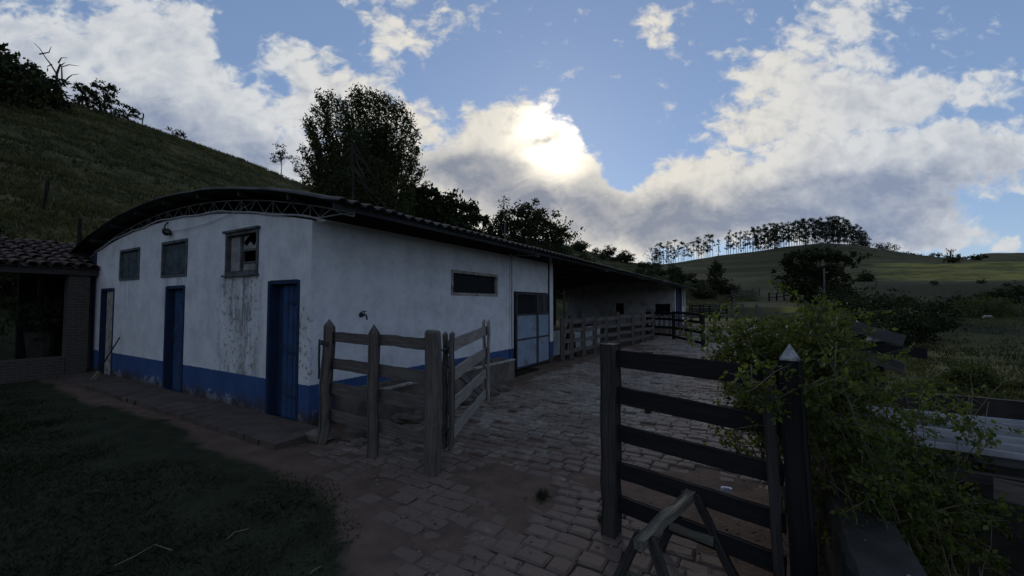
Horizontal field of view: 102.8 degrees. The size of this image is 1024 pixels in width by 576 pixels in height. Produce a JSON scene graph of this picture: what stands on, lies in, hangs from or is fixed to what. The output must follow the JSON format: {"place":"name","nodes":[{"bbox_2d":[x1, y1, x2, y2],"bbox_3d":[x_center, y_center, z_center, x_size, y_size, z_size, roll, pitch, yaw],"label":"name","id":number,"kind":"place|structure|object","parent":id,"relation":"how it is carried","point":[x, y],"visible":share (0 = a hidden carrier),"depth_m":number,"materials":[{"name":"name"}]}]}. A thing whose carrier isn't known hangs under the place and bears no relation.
{"place":"outdoors","nodes":[
{"label":"outdoors","id":0,"kind":"place"},
{"bbox_2d":[52,371,317,450],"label":"step pavement","id":1,"kind":"structure","parent":0,"point":[272,432],"depth_m":6.36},
{"bbox_2d":[90,337,120,379],"bbox_3d":[-9.045,1.564,9.076,0.472,0.926,0.115,1,-3,-32],"label":"broom","id":2,"kind":"object","parent":1,"relation":"on","point":[97,373],"visible":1,"depth_m":9.06,"materials":[{"name":"wood"}]},
{"bbox_2d":[0,97,1023,575],"bbox_3d":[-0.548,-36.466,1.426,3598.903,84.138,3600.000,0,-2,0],"label":"ground","id":3,"kind":"structure","parent":0,"point":[146,435],"depth_m":4.55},
{"bbox_2d":[0,42,53,112],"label":"hill tree","id":4,"kind":"object","parent":3,"relation":"on","point":[15,82],"visible":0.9,"depth_m":35.40,"materials":[{"name":"green plant"}]},
{"bbox_2d":[0,292,91,357],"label":"plant pot","id":5,"kind":"object","parent":3,"relation":"on","point":[38,344],"visible":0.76,"depth_m":9.88,"materials":[{"name":"concrete"}]},
{"bbox_2d":[42,179,49,210],"bbox_3d":[-23.388,-4.532,20.478,0.214,1.847,0.159,0,-2,0],"label":"fence post","id":6,"kind":"object","parent":3,"relation":"on","point":[47,184],"visible":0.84,"depth_m":20.47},
{"bbox_2d":[23,57,74,108],"bbox_3d":[-48.186,-20.028,40.946,7.768,6.404,4.730,0,-2,0],"label":"hill tree","id":7,"kind":"object","parent":3,"relation":"on","point":[58,95],"visible":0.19,"depth_m":41.06,"materials":[{"name":"green plant"}]},
{"bbox_2d":[0,236,99,383],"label":"tiled shed","id":8,"kind":"structure","parent":3,"relation":"on","point":[56,271],"depth_m":9.98,"materials":[{"name":"ceramic"}]},
{"bbox_2d":[34,43,76,89],"bbox_3d":[-46.811,-21.811,41.984,4.685,6.792,0.822,0,-2,0],"label":"dead tree","id":9,"kind":"object","parent":3,"relation":"on","point":[57,71],"visible":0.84,"depth_m":41.97,"materials":[{"name":"wood"}]},
{"bbox_2d":[76,218,82,243],"bbox_3d":[-19.925,-2.292,18.802,0.255,1.848,0.164,0,-2,0],"label":"fence post","id":10,"kind":"object","parent":3,"relation":"on","point":[79,232],"visible":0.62,"depth_m":18.78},
{"bbox_2d":[65,82,106,107],"bbox_3d":[-48.142,-21.630,46.061,3.939,3.075,2.638,0,-2,-11],"label":"hill tree","id":11,"kind":"object","parent":3,"relation":"on","point":[92,95],"visible":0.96,"depth_m":46.02,"materials":[{"name":"green plant"}]},
{"bbox_2d":[90,78,121,111],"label":"hill tree","id":12,"kind":"object","parent":3,"relation":"on","point":[107,97],"visible":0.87,"depth_m":48.25,"materials":[{"name":"green plant"}]},
{"bbox_2d":[112,103,141,120],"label":"hill tree","id":13,"kind":"object","parent":3,"relation":"on","point":[133,111],"visible":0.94,"depth_m":50.12,"materials":[{"name":"green plant"}]},
{"bbox_2d":[164,126,187,137],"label":"hill tree","id":14,"kind":"object","parent":3,"relation":"on","point":[181,134],"visible":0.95,"depth_m":55.09,"materials":[{"name":"green plant"}]},
{"bbox_2d":[0,366,538,575],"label":"lawn grass","id":15,"kind":"structure","parent":3,"relation":"on","point":[26,462],"depth_m":3.48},
{"bbox_2d":[270,142,292,179],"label":"hill tree","id":16,"kind":"object","parent":3,"relation":"on","point":[281,154],"visible":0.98,"depth_m":65.73,"materials":[{"name":"green plant"}]},
{"bbox_2d":[290,156,315,188],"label":"hill tree","id":17,"kind":"object","parent":3,"relation":"on","point":[298,170],"visible":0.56,"depth_m":67.09,"materials":[{"name":"green plant"}]},
{"bbox_2d":[305,428,333,442],"bbox_3d":[-2.482,1.897,5.267,0.347,0.200,0.280,1,-2,-20],"label":"rubble stone","id":18,"kind":"object","parent":3,"relation":"on","point":[312,436],"visible":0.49,"depth_m":5.18,"materials":[{"name":"stone"}]},
{"bbox_2d":[296,82,430,215],"bbox_3d":[-10.454,-5.171,27.079,9.739,17.991,6.982,0,-2,0],"label":"bamboo clump","id":19,"kind":"object","parent":3,"relation":"on","point":[381,138],"visible":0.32,"depth_m":26.12,"materials":[{"name":"green plant"}]},
{"bbox_2d":[320,126,420,215],"bbox_3d":[-7.711,-2.937,22.373,5.526,11.919,3.000,0,-2,0],"label":"slender tree","id":20,"kind":"object","parent":3,"relation":"on","point":[374,176],"visible":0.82,"depth_m":22.25,"materials":[{"name":"green plant"}]},
{"bbox_2d":[316,319,441,476],"bbox_3d":[-1.610,1.260,4.731,2.023,1.769,0.216,-1,-3,32],"label":"corral fence","id":21,"kind":"object","parent":3,"relation":"on","point":[429,403],"visible":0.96,"depth_m":4.64,"materials":[{"name":"brown wood"}]},
{"bbox_2d":[441,319,490,450],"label":"open gate","id":22,"kind":"structure","parent":21,"relation":"attached to","point":[454,372],"depth_m":4.98,"materials":[{"name":"brown wood"}]},
{"bbox_2d":[69,187,696,425],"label":"stable building","id":23,"kind":"structure","parent":3,"relation":"on","point":[241,307],"depth_m":7.55,"materials":[{"name":"paint"}]},
{"bbox_2d":[104,291,112,374],"bbox_3d":[-9.648,1.085,9.822,0.535,2.000,0.035,-1,-3,31],"label":"door leaf","id":24,"kind":"structure","parent":23,"relation":"in","point":[109,294],"depth_m":9.84,"materials":[{"name":"white paint"}]},
{"bbox_2d":[119,247,140,280],"bbox_3d":[-8.609,-0.531,9.260,1.160,0.709,0.120,-1,-3,31],"label":"window","id":25,"kind":"structure","parent":23,"relation":"in","point":[129,259],"depth_m":9.29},
{"bbox_2d":[160,238,187,277],"bbox_3d":[-6.631,-0.574,8.086,1.140,0.724,0.120,-1,-3,31],"label":"window","id":26,"kind":"structure","parent":23,"relation":"in","point":[174,254],"depth_m":8.11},
{"bbox_2d":[172,290,182,391],"bbox_3d":[-6.502,1.025,8.014,0.678,1.999,0.072,-1,-3,31],"label":"door leaf","id":27,"kind":"structure","parent":23,"relation":"in","point":[178,293],"depth_m":8.10,"materials":[{"name":"blue paint"}]},
{"bbox_2d":[162,200,256,235],"bbox_3d":[-5.543,-1.221,7.328,3.411,0.313,0.175,-1,-3,31],"label":"wall lamp","id":28,"kind":"object","parent":23,"relation":"attached to","point":[166,231],"visible":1,"depth_m":8.03,"materials":[{"name":"metal"}]},
{"bbox_2d":[221,225,260,276],"bbox_3d":[-4.458,-0.583,6.771,1.120,0.785,0.160,-1,-3,31],"label":"window","id":29,"kind":"structure","parent":23,"relation":"in","point":[235,240],"depth_m":6.81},
{"bbox_2d":[277,286,283,415],"bbox_3d":[-3.568,0.963,6.334,0.150,1.990,0.030,-1,-3,31],"label":"door leaf","id":30,"kind":"structure","parent":23,"relation":"in","point":[281,290],"depth_m":6.33,"materials":[{"name":"blue paint"}]},
{"bbox_2d":[281,285,296,419],"bbox_3d":[-3.281,0.949,6.105,0.528,2.000,0.072,-1,-3,31],"label":"door leaf","id":31,"kind":"structure","parent":23,"relation":"in","point":[290,291],"depth_m":6.16,"materials":[{"name":"blue paint"}]},
{"bbox_2d":[451,270,497,296],"bbox_3d":[-0.835,-0.085,9.208,0.102,0.534,1.780,-1,-3,31],"label":"window","id":32,"kind":"structure","parent":23,"relation":"in","point":[463,283],"depth_m":9.17,"materials":[{"name":"glass"}]},
{"bbox_2d":[334,357,515,425],"bbox_3d":[-1.267,1.853,7.853,0.465,0.510,4.520,-1,-3,31],"label":"feed trough","id":33,"kind":"object","parent":3,"relation":"on","point":[502,370],"visible":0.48,"depth_m":6.80,"materials":[{"name":"concrete"}]},
{"bbox_2d":[410,182,489,233],"bbox_3d":[-5.314,-2.283,30.094,6.783,11.215,6.720,-1,-3,32],"label":"mango tree","id":34,"kind":"object","parent":3,"relation":"on","point":[436,207],"visible":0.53,"depth_m":29.27,"materials":[{"name":"green plant"}]},
{"bbox_2d":[490,194,517,239],"bbox_3d":[-0.863,-3.627,42.166,2.915,12.468,2.606,0,-2,0],"label":"sapling","id":35,"kind":"object","parent":3,"relation":"on","point":[504,214],"visible":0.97,"depth_m":42.24,"materials":[{"name":"green plant"}]},
{"bbox_2d":[0,97,1023,400],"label":"pasture tufts","id":36,"kind":"object","parent":3,"relation":"on","point":[26,165],"visible":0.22,"depth_m":30.73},
{"bbox_2d":[291,340,762,575],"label":"loose grit","id":37,"kind":"object","parent":3,"relation":"on","point":[475,556],"visible":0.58,"depth_m":4.00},
{"bbox_2d":[482,198,585,253],"bbox_3d":[1.930,-3.772,44.832,11.603,12.582,9.397,1,-3,-27],"label":"scrub tree","id":38,"kind":"object","parent":3,"relation":"on","point":[533,227],"visible":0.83,"depth_m":44.16,"materials":[{"name":"green plant"}]},
{"bbox_2d":[532,487,550,504],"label":"weed tuft","id":39,"kind":"object","parent":3,"relation":"on","point":[541,494],"visible":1,"depth_m":3.67,"materials":[{"name":"green plant"}]},
{"bbox_2d":[548,225,575,317],"bbox_3d":[5.684,-1.784,46.022,3.304,11.025,2.658,0,-2,0],"label":"thin tree","id":40,"kind":"object","parent":3,"relation":"on","point":[565,252],"visible":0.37,"depth_m":45.98,"materials":[{"name":"green plant"}]},
{"bbox_2d":[565,316,576,358],"bbox_3d":[1.923,1.603,13.463,0.126,1.374,0.953,-1,-3,31],"label":"trestle","id":41,"kind":"object","parent":3,"relation":"on","point":[566,348],"visible":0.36,"depth_m":13.39,"materials":[{"name":"brown wood"}]},
{"bbox_2d":[569,239,586,251],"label":"bush","id":42,"kind":"object","parent":3,"relation":"on","point":[581,248],"visible":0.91,"depth_m":104.63,"materials":[{"name":"green plant"}]},
{"bbox_2d":[560,311,654,361],"bbox_3d":[4.213,1.809,16.250,0.216,1.771,9.264,-2,-3,36],"label":"corral fence","id":43,"kind":"object","parent":3,"relation":"on","point":[582,339],"visible":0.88,"depth_m":14.46,"materials":[{"name":"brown wood"}]},
{"bbox_2d":[599,245,616,253],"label":"bush","id":44,"kind":"object","parent":3,"relation":"on","point":[610,250],"visible":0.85,"depth_m":113.19,"materials":[{"name":"green plant"}]},
{"bbox_2d":[618,249,636,263],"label":"bush","id":45,"kind":"object","parent":3,"relation":"on","point":[629,256],"visible":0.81,"depth_m":110.22,"materials":[{"name":"green plant"}]},
{"bbox_2d":[635,260,650,268],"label":"bush","id":46,"kind":"object","parent":3,"relation":"on","point":[643,264],"visible":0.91,"depth_m":110.78,"materials":[{"name":"green plant"}]},
{"bbox_2d":[633,267,659,276],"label":"bush","id":47,"kind":"object","parent":3,"relation":"on","point":[640,270],"visible":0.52,"depth_m":88.70,"materials":[{"name":"green plant"}]},
{"bbox_2d":[640,270,662,286],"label":"bush","id":48,"kind":"object","parent":3,"relation":"on","point":[646,274],"visible":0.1,"depth_m":81.05,"materials":[{"name":"green plant"}]},
{"bbox_2d":[642,247,675,263],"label":"round tree","id":49,"kind":"object","parent":3,"relation":"on","point":[655,257],"visible":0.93,"depth_m":274.39,"materials":[{"name":"green plant"}]},
{"bbox_2d":[654,266,668,275],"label":"bush","id":50,"kind":"object","parent":3,"relation":"on","point":[662,272],"visible":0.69,"depth_m":102.33,"materials":[{"name":"green plant"}]},
{"bbox_2d":[654,311,691,334],"bbox_3d":[9.123,2.140,23.244,2.092,1.657,0.148,-1,-3,31],"label":"corral fence","id":51,"kind":"object","parent":3,"relation":"on","point":[669,321],"visible":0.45,"depth_m":23.26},
{"bbox_2d":[665,264,684,273],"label":"bush","id":52,"kind":"object","parent":3,"relation":"on","point":[671,269],"visible":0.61,"depth_m":111.90,"materials":[{"name":"green plant"}]},
{"bbox_2d":[646,311,704,346],"bbox_3d":[7.871,1.949,19.678,0.586,1.760,5.906,0,-2,-4],"label":"corral fence","id":53,"kind":"object","parent":3,"relation":"on","point":[701,322],"visible":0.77,"depth_m":19.75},
{"bbox_2d":[668,277,683,286],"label":"bush","id":54,"kind":"object","parent":3,"relation":"on","point":[674,280],"visible":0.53,"depth_m":90.75,"materials":[{"name":"green plant"}]},
{"bbox_2d":[668,269,685,279],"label":"bush","id":55,"kind":"object","parent":3,"relation":"on","point":[679,274],"visible":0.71,"depth_m":102.45,"materials":[{"name":"green plant"}]},
{"bbox_2d":[683,273,696,280],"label":"bush","id":56,"kind":"object","parent":3,"relation":"on","point":[691,275],"visible":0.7,"depth_m":111.73,"materials":[{"name":"green plant"}]},
{"bbox_2d":[688,285,715,298],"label":"bush","id":57,"kind":"object","parent":3,"relation":"on","point":[707,291],"visible":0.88,"depth_m":83.69,"materials":[{"name":"green plant"}]},
{"bbox_2d":[691,304,727,321],"bbox_3d":[19.728,2.654,41.104,5.095,2.025,0.574,1,-2,-24],"label":"pen fence","id":58,"kind":"object","parent":3,"relation":"on","point":[709,309],"visible":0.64,"depth_m":40.94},
{"bbox_2d":[689,295,732,311],"bbox_3d":[26.050,2.527,53.457,7.837,3.245,0.228,1,-2,-23],"label":"pen fence","id":59,"kind":"object","parent":3,"relation":"on","point":[731,300],"visible":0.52,"depth_m":53.52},
{"bbox_2d":[705,258,727,294],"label":"hill tree","id":60,"kind":"object","parent":3,"relation":"on","point":[715,280],"visible":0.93,"depth_m":94.34,"materials":[{"name":"green plant"}]},
{"bbox_2d":[717,287,730,293],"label":"bush","id":61,"kind":"object","parent":3,"relation":"on","point":[722,291],"visible":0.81,"depth_m":94.47,"materials":[{"name":"green plant"}]},
{"bbox_2d":[721,486,731,492],"bbox_3d":[1.990,1.866,3.790,0.090,0.038,0.040,-1,-2,17],"label":"litter packet","id":62,"kind":"object","parent":3,"relation":"on","point":[725,489],"visible":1,"depth_m":3.78},
{"bbox_2d":[712,277,741,293],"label":"bush","id":63,"kind":"object","parent":3,"relation":"on","point":[733,287],"visible":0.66,"depth_m":94.29,"materials":[{"name":"green plant"}]},
{"bbox_2d":[717,303,743,318],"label":"pen fence","id":64,"kind":"object","parent":3,"relation":"on","point":[740,308],"visible":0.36,"depth_m":44.86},
{"bbox_2d":[731,288,759,297],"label":"pen fence","id":65,"kind":"object","parent":3,"relation":"on","point":[746,292],"visible":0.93,"depth_m":85.97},
{"bbox_2d":[770,223,776,248],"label":"eucalyptus tree","id":66,"kind":"object","parent":3,"relation":"on","point":[773,226],"visible":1,"depth_m":248.45,"materials":[{"name":"green plant"}]},
{"bbox_2d":[774,224,780,245],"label":"eucalyptus tree","id":67,"kind":"object","parent":3,"relation":"on","point":[777,235],"visible":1,"depth_m":245.78,"materials":[{"name":"green plant"}]},
{"bbox_2d":[768,292,788,300],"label":"pen fence","id":68,"kind":"object","parent":3,"relation":"on","point":[783,296],"visible":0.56,"depth_m":78.06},
{"bbox_2d":[755,304,809,322],"bbox_3d":[29.547,3.256,44.047,8.208,3.005,0.462,1,-2,-14],"label":"pen fence","id":69,"kind":"object","parent":3,"relation":"on","point":[759,313],"visible":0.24,"depth_m":43.28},
{"bbox_2d":[777,344,817,575],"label":"gate post","id":70,"kind":"object","parent":3,"relation":"on","point":[801,526],"visible":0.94,"depth_m":2.36,"materials":[{"name":"brown wood"}]},
{"bbox_2d":[599,343,786,575],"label":"plank gate","id":71,"kind":"structure","parent":70,"relation":"attached to","point":[615,470],"depth_m":2.78,"materials":[{"name":"brown wood"}]},
{"bbox_2d":[795,220,802,244],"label":"eucalyptus tree","id":72,"kind":"object","parent":3,"relation":"on","point":[799,235],"visible":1,"depth_m":240.99,"materials":[{"name":"green plant"}]},
{"bbox_2d":[808,217,815,243],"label":"eucalyptus tree","id":73,"kind":"object","parent":3,"relation":"on","point":[811,224],"visible":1,"depth_m":242.43,"materials":[{"name":"green plant"}]},
{"bbox_2d":[770,245,872,304],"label":"spreading tree","id":74,"kind":"object","parent":3,"relation":"on","point":[803,270],"visible":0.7,"depth_m":73.16,"materials":[{"name":"green plant"}]},
{"bbox_2d":[823,268,825,294],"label":"utility pole","id":75,"kind":"object","parent":3,"relation":"on","point":[824,281],"visible":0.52,"depth_m":70.05,"materials":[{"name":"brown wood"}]},
{"bbox_2d":[823,217,831,242],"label":"eucalyptus tree","id":76,"kind":"object","parent":3,"relation":"on","point":[826,233],"visible":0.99,"depth_m":232.48,"materials":[{"name":"green plant"}]},
{"bbox_2d":[811,285,852,306],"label":"valley bush","id":77,"kind":"object","parent":3,"relation":"on","point":[818,296],"visible":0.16,"depth_m":64.22,"materials":[{"name":"green plant"}]},
{"bbox_2d":[834,216,840,243],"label":"eucalyptus tree","id":78,"kind":"object","parent":3,"relation":"on","point":[837,224],"visible":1,"depth_m":229.74,"materials":[{"name":"green plant"}]},
{"bbox_2d":[823,287,860,311],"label":"valley bush","id":79,"kind":"object","parent":3,"relation":"on","point":[840,298],"visible":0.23,"depth_m":57.68,"materials":[{"name":"green plant"}]},
{"bbox_2d":[679,280,1023,575],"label":"rose bush","id":80,"kind":"object","parent":3,"relation":"on","point":[895,487],"visible":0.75,"depth_m":2.72,"materials":[{"name":"green plant"}]},
{"bbox_2d":[833,291,870,314],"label":"valley bush","id":81,"kind":"object","parent":3,"relation":"on","point":[864,294],"visible":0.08,"depth_m":52.18,"materials":[{"name":"green plant"}]},
{"bbox_2d":[851,234,872,246],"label":"round tree","id":82,"kind":"object","parent":3,"relation":"on","point":[865,244],"visible":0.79,"depth_m":225.97,"materials":[{"name":"green plant"}]},
{"bbox_2d":[851,269,876,281],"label":"tree","id":83,"kind":"object","parent":3,"relation":"on","point":[865,277],"visible":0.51,"depth_m":99.48,"materials":[{"name":"green plant"}]},
{"bbox_2d":[811,433,926,575],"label":"wall","id":84,"kind":"structure","parent":3,"relation":"on","point":[877,552],"depth_m":2.22,"materials":[{"name":"concrete"}]},
{"bbox_2d":[843,309,917,344],"bbox_3d":[26.375,3.120,29.953,4.083,3.290,4.064,1,-2,-17],"label":"valley bush","id":85,"kind":"object","parent":3,"relation":"on","point":[890,326],"visible":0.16,"depth_m":29.24,"materials":[{"name":"green plant"}]},
{"bbox_2d":[841,283,920,324],"bbox_3d":[35.581,2.123,40.060,6.774,5.483,6.805,1,-2,-25],"label":"valley bush","id":86,"kind":"object","parent":3,"relation":"on","point":[884,303],"visible":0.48,"depth_m":39.48,"materials":[{"name":"green plant"}]},
{"bbox_2d":[866,242,900,251],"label":"round tree","id":87,"kind":"object","parent":3,"relation":"on","point":[884,247],"visible":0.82,"depth_m":220.69,"materials":[{"name":"green plant"}]},
{"bbox_2d":[848,320,927,386],"bbox_3d":[4.893,1.919,5.590,0.571,2.918,1.466,-1,-2,16],"label":"cattle race fence","id":88,"kind":"object","parent":3,"relation":"on","point":[881,347],"visible":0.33,"depth_m":5.39,"materials":[{"name":"white paint"}]},
{"bbox_2d":[858,286,918,315],"bbox_3d":[40.444,1.919,43.865,5.419,4.386,5.444,1,-3,-29],"label":"valley bush","id":89,"kind":"object","parent":3,"relation":"on","point":[894,290],"visible":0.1,"depth_m":43.31,"materials":[{"name":"green plant"}]},
{"bbox_2d":[862,298,951,346],"bbox_3d":[32.452,2.962,33.816,5.444,4.386,5.419,0,-2,5],"label":"valley bush","id":90,"kind":"object","parent":3,"relation":"on","point":[920,326],"visible":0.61,"depth_m":32.97,"materials":[{"name":"green plant"}]},
{"bbox_2d":[881,295,966,341],"bbox_3d":[35.847,2.835,35.931,5.419,4.386,5.444,-2,-3,40],"label":"valley bush","id":91,"kind":"object","parent":3,"relation":"on","point":[952,323],"visible":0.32,"depth_m":34.84,"materials":[{"name":"green plant"}]},
{"bbox_2d":[826,387,1023,575],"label":"boundary wall","id":92,"kind":"structure","parent":3,"relation":"on","point":[1005,409],"depth_m":4.71,"materials":[{"name":"concrete"}]},
{"bbox_2d":[916,294,962,318],"bbox_3d":[43.529,2.235,41.892,4.064,3.290,4.083,0,-2,-8],"label":"valley bush","id":93,"kind":"object","parent":3,"relation":"on","point":[933,305],"visible":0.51,"depth_m":41.37,"materials":[{"name":"green plant"}]},
{"bbox_2d":[865,406,1023,575],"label":"pig pen","id":94,"kind":"object","parent":3,"relation":"on","point":[1008,453],"visible":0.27,"depth_m":2.94,"materials":[{"name":"wood"}]},
{"bbox_2d":[993,477,1023,505],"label":"loose board","id":95,"kind":"object","parent":94,"relation":"on","point":[1013,491],"visible":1,"depth_m":2.59,"materials":[{"name":"grey wood"}]},
{"bbox_2d":[923,376,967,393],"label":"weed clump","id":96,"kind":"object","parent":3,"relation":"on","point":[952,384],"visible":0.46,"depth_m":15.27,"materials":[{"name":"green plant"}]},
{"bbox_2d":[942,251,965,262],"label":"slope bush","id":97,"kind":"object","parent":3,"relation":"on","point":[956,259],"visible":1,"depth_m":127.77,"materials":[{"name":"green plant"}]},
{"bbox_2d":[943,290,978,307],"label":"valley bush","id":98,"kind":"object","parent":3,"relation":"on","point":[956,297],"visible":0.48,"depth_m":61.84,"materials":[{"name":"green plant"}]},
{"bbox_2d":[939,360,1012,393],"bbox_3d":[18.417,3.622,16.378,1.991,1.416,1.878,0,-2,0],"label":"leafy bush","id":99,"kind":"object","parent":3,"relation":"on","point":[979,376],"visible":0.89,"depth_m":16.13,"materials":[{"name":"green plant"}]},
{"bbox_2d":[963,253,989,260],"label":"round tree","id":100,"kind":"object","parent":3,"relation":"on","point":[975,257],"visible":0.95,"depth_m":191.25,"materials":[{"name":"green plant"}]},
{"bbox_2d":[947,295,1023,317],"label":"bush","id":101,"kind":"object","parent":3,"relation":"on","point":[979,304],"visible":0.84,"depth_m":49.50,"materials":[{"name":"green plant"}]},
{"bbox_2d":[977,288,1006,301],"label":"valley bush","id":102,"kind":"object","parent":3,"relation":"on","point":[986,294],"visible":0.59,"depth_m":63.92,"materials":[{"name":"green plant"}]},
{"bbox_2d":[983,391,1014,399],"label":"weed clump","id":103,"kind":"object","parent":3,"relation":"on","point":[992,395],"visible":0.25,"depth_m":13.92,"materials":[{"name":"green plant"}]},
{"bbox_2d":[987,280,1023,303],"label":"valley bush","id":104,"kind":"object","parent":3,"relation":"on","point":[1016,294],"visible":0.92,"depth_m":61.72,"materials":[{"name":"green plant"}]},
{"bbox_2d":[1000,379,1023,390],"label":"weed clump","id":105,"kind":"object","parent":3,"relation":"on","point":[1018,383],"visible":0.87,"depth_m":16.74,"materials":[{"name":"green plant"}]},
{"bbox_2d":[0,0,1023,263],"label":"sky","id":106,"kind":"structure","parent":0,"point":[647,123],"materials":[{"name":"blue"}]},
{"bbox_2d":[309,324,784,575],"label":"stone paving","id":107,"kind":"structure","parent":0,"point":[575,544],"depth_m":4.44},
{"bbox_2d":[349,437,366,447],"bbox_3d":[-1.902,1.918,5.068,0.225,0.121,0.141,0,-2,0],"label":"rubble stone","id":108,"kind":"object","parent":107,"relation":"on","point":[357,442],"visible":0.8,"depth_m":5.02,"materials":[{"name":"stone"}]},
{"bbox_2d":[339,385,509,438],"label":"stone kerb","id":109,"kind":"structure","parent":107,"relation":"on","point":[417,416],"depth_m":6.29,"materials":[{"name":"stone"}]},
{"bbox_2d":[613,489,738,575],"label":"sawhorse","id":110,"kind":"object","parent":107,"relation":"on","point":[646,537],"visible":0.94,"depth_m":2.51,"materials":[{"name":"brown wood"}]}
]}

